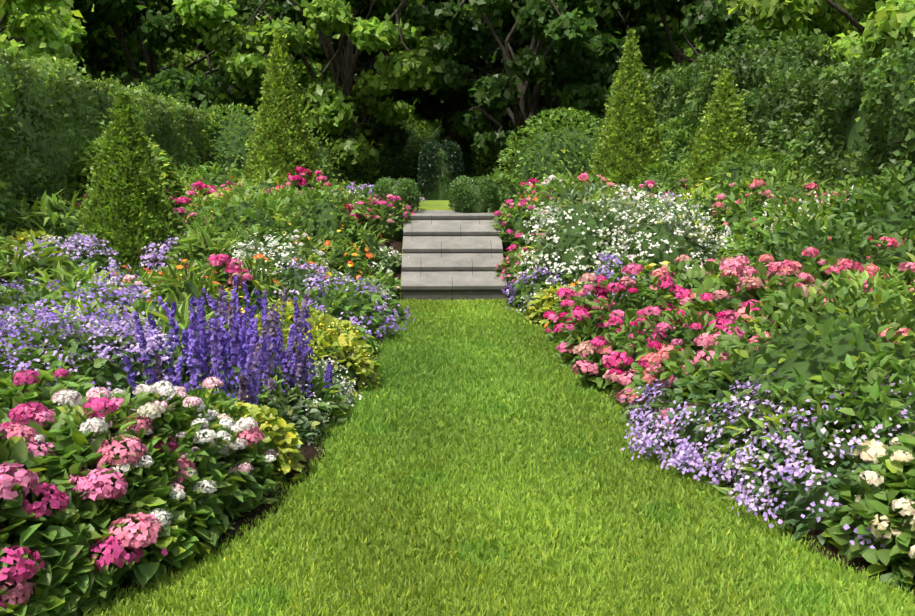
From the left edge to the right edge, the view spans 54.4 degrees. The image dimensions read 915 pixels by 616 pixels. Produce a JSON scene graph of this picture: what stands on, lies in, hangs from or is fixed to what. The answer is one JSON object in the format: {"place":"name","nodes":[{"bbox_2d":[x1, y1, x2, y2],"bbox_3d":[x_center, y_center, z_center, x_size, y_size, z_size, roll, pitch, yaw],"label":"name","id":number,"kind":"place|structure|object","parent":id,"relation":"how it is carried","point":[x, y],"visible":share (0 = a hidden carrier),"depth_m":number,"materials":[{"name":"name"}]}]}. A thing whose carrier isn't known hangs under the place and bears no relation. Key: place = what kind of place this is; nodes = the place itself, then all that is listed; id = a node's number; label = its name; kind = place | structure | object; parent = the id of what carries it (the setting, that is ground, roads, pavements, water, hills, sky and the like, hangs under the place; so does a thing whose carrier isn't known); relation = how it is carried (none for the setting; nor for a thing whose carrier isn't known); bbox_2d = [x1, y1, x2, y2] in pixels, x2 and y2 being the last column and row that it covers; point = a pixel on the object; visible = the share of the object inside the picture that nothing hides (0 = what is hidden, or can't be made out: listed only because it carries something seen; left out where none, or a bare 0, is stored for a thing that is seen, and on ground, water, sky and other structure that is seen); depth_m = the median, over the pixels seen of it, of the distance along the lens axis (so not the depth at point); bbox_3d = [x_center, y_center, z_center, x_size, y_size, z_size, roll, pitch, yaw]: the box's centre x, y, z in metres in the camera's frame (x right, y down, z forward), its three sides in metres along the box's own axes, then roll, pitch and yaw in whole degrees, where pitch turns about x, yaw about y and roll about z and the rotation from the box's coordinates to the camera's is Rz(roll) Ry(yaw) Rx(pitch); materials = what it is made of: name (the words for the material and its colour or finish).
{"place":"outdoors","nodes":[
{"label":"outdoors","id":0,"kind":"place"},
{"bbox_2d":[335,68,417,99],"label":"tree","id":1,"kind":"object","parent":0,"point":[413,97],"depth_m":42.46,"materials":[{"name":"green plant"}]},
{"bbox_2d":[69,190,914,615],"bbox_3d":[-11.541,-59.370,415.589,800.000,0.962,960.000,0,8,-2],"label":"ground","id":2,"kind":"structure","parent":0,"point":[434,204],"depth_m":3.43,"materials":[{"name":"green plant"}]},
{"bbox_2d":[0,0,94,62],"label":"tree","id":3,"kind":"object","parent":2,"relation":"on","point":[68,21],"visible":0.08,"depth_m":22.77,"materials":[{"name":"green plant"}]},
{"bbox_2d":[52,0,166,65],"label":"tree","id":4,"kind":"object","parent":2,"relation":"on","point":[131,24],"visible":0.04,"depth_m":30.00,"materials":[{"name":"green plant"}]},
{"bbox_2d":[65,90,191,274],"bbox_3d":[-3.695,-1.395,9.983,1.523,2.042,1.394,0,8,-2],"label":"topiary cone","id":5,"kind":"object","parent":2,"relation":"on","point":[92,217],"depth_m":9.68,"materials":[{"name":"green plant"}]},
{"bbox_2d":[80,0,247,86],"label":"tree","id":6,"kind":"object","parent":2,"relation":"on","point":[167,56],"depth_m":28.83,"materials":[{"name":"green plant"}]},
{"bbox_2d":[95,1,328,49],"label":"tree","id":7,"kind":"object","parent":2,"relation":"on","point":[98,31],"depth_m":45.41,"materials":[{"name":"green plant"}]},
{"bbox_2d":[238,27,329,188],"bbox_3d":[-2.935,-3.130,14.899,1.666,3.060,1.546,0,8,-2],"label":"topiary cone","id":8,"kind":"object","parent":2,"relation":"on","point":[257,154],"depth_m":14.58,"materials":[{"name":"green plant"}]},
{"bbox_2d":[194,0,414,139],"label":"tree","id":9,"kind":"object","parent":2,"relation":"on","point":[397,94],"depth_m":30.19,"materials":[{"name":"green plant"}]},
{"bbox_2d":[404,97,441,131],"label":"tree","id":10,"kind":"object","parent":2,"relation":"on","point":[419,119],"visible":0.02,"depth_m":43.93,"materials":[{"name":"green plant"}]},
{"bbox_2d":[369,138,500,211],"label":"clipped shrubs","id":11,"kind":"object","parent":2,"relation":"on","point":[460,182],"visible":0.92,"depth_m":12.69,"materials":[{"name":"green plant"}]},
{"bbox_2d":[401,210,506,299],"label":"garden steps","id":12,"kind":"structure","parent":2,"relation":"on","point":[450,254],"depth_m":10.90,"materials":[{"name":"stone"}]},
{"bbox_2d":[311,0,657,162],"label":"tree","id":13,"kind":"object","parent":2,"relation":"on","point":[459,102],"depth_m":31.61,"materials":[{"name":"green plant"}]},
{"bbox_2d":[417,68,556,109],"bbox_3d":[1.380,-10.736,43.008,10.786,10.549,11.422,0,8,-2],"label":"tree","id":14,"kind":"object","parent":2,"relation":"on","point":[472,92],"depth_m":39.26,"materials":[{"name":"green plant"}]},
{"bbox_2d":[77,217,914,610],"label":"bed soil","id":15,"kind":"structure","parent":2,"relation":"on","point":[309,451],"depth_m":3.73,"materials":[{"name":"brown soil"}]},
{"bbox_2d":[172,0,496,172],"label":"tree","id":16,"kind":"object","parent":15,"relation":"on","point":[249,69],"depth_m":24.93,"materials":[{"name":"green plant"}]},
{"bbox_2d":[0,37,914,564],"bbox_3d":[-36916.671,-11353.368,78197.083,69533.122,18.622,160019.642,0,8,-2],"label":"bed plants","id":17,"kind":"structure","parent":15,"relation":"on","point":[838,351],"depth_m":9.34,"materials":[{"name":"green plant"}]},
{"bbox_2d":[0,0,85,80],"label":"tree","id":18,"kind":"object","parent":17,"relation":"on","point":[38,15],"depth_m":18.39,"materials":[{"name":"green plant"}]},
{"bbox_2d":[0,35,224,229],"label":"hedge","id":19,"kind":"object","parent":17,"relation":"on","point":[10,93],"depth_m":12.38,"materials":[{"name":"green plant"}]},
{"bbox_2d":[64,0,314,115],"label":"tree","id":20,"kind":"object","parent":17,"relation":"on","point":[204,91],"depth_m":26.30,"materials":[{"name":"green plant"}]},
{"bbox_2d":[278,0,474,158],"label":"tree","id":21,"kind":"object","parent":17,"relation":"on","point":[392,140],"depth_m":29.87,"materials":[{"name":"green plant"}]},
{"bbox_2d":[418,0,624,159],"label":"tree","id":22,"kind":"object","parent":15,"relation":"on","point":[498,92],"depth_m":23.18,"materials":[{"name":"green plant"}]},
{"bbox_2d":[645,21,838,144],"bbox_3d":[5.583,-4.208,23.545,2.995,4.052,16.601,0,8,-2],"label":"hedge","id":23,"kind":"object","parent":15,"relation":"on","point":[678,80],"depth_m":16.12,"materials":[{"name":"green plant"}]},
{"bbox_2d":[353,17,697,77],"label":"treeline leaves","id":24,"kind":"object","parent":2,"relation":"on","point":[678,46],"visible":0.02,"depth_m":51.31,"materials":[{"name":"green plant"}]},
{"bbox_2d":[393,0,668,156],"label":"tree","id":25,"kind":"object","parent":2,"relation":"on","point":[485,46],"depth_m":26.12,"materials":[{"name":"green plant"}]},
{"bbox_2d":[413,14,649,139],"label":"tree leaves","id":26,"kind":"object","parent":25,"relation":"attached to","point":[641,46],"depth_m":26.16,"materials":[{"name":"green plant"}]},
{"bbox_2d":[465,13,655,162],"bbox_3d":[3.785,-8.784,34.051,10.674,9.269,10.268,0,8,-2],"label":"tree","id":27,"kind":"object","parent":2,"relation":"on","point":[469,142],"depth_m":33.72,"materials":[{"name":"green plant"}]},
{"bbox_2d":[585,29,670,190],"bbox_3d":[2.897,-3.144,15.062,1.648,3.038,1.528,0,8,-2],"label":"topiary cone","id":28,"kind":"object","parent":2,"relation":"on","point":[603,158],"depth_m":14.75,"materials":[{"name":"green plant"}]},
{"bbox_2d":[601,19,700,81],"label":"tree","id":29,"kind":"object","parent":2,"relation":"on","point":[659,71],"depth_m":48.41,"materials":[{"name":"green plant"}]},
{"bbox_2d":[608,0,783,77],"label":"tree","id":30,"kind":"object","parent":2,"relation":"on","point":[667,60],"depth_m":31.86,"materials":[{"name":"green plant"}]},
{"bbox_2d":[659,16,683,55],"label":"tree leaves","id":31,"kind":"object","parent":30,"relation":"attached to","point":[670,21],"depth_m":29.65,"materials":[{"name":"green plant"}]},
{"bbox_2d":[549,0,864,95],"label":"tree","id":32,"kind":"object","parent":2,"relation":"on","point":[703,22],"depth_m":24.33,"materials":[{"name":"green plant"}]},
{"bbox_2d":[602,3,742,50],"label":"tree leaves","id":33,"kind":"object","parent":32,"relation":"attached to","point":[712,14],"depth_m":22.25,"materials":[{"name":"green plant"}]},
{"bbox_2d":[678,68,762,188],"bbox_3d":[4.257,-2.626,14.135,1.681,2.317,1.476,0,8,-2],"label":"topiary cone","id":34,"kind":"object","parent":2,"relation":"on","point":[700,155],"depth_m":13.89,"materials":[{"name":"green plant"}]},
{"bbox_2d":[718,0,886,67],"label":"tree","id":35,"kind":"object","parent":2,"relation":"on","point":[792,16],"depth_m":18.93,"materials":[{"name":"green plant"}]},
{"bbox_2d":[767,0,862,60],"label":"tree leaves","id":36,"kind":"object","parent":35,"relation":"attached to","point":[816,3],"depth_m":20.82,"materials":[{"name":"green plant"}]},
{"bbox_2d":[725,2,913,60],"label":"tree","id":37,"kind":"object","parent":2,"relation":"on","point":[783,28],"depth_m":25.15,"materials":[{"name":"green plant"}]},
{"bbox_2d":[738,37,914,199],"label":"hedge","id":38,"kind":"object","parent":2,"relation":"on","point":[874,72],"depth_m":11.97,"materials":[{"name":"green plant"}]},
{"bbox_2d":[762,0,911,43],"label":"tree","id":39,"kind":"object","parent":2,"relation":"on","point":[868,4],"visible":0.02,"depth_m":27.57,"materials":[{"name":"green plant"}]},
{"bbox_2d":[856,1,907,21],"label":"tree leaves","id":40,"kind":"object","parent":39,"relation":"attached to","point":[862,10],"depth_m":28.10,"materials":[{"name":"green plant"}]},
{"bbox_2d":[849,0,914,67],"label":"tree","id":41,"kind":"object","parent":2,"relation":"on","point":[892,25],"visible":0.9,"depth_m":12.25,"materials":[{"name":"green plant"}]}
]}

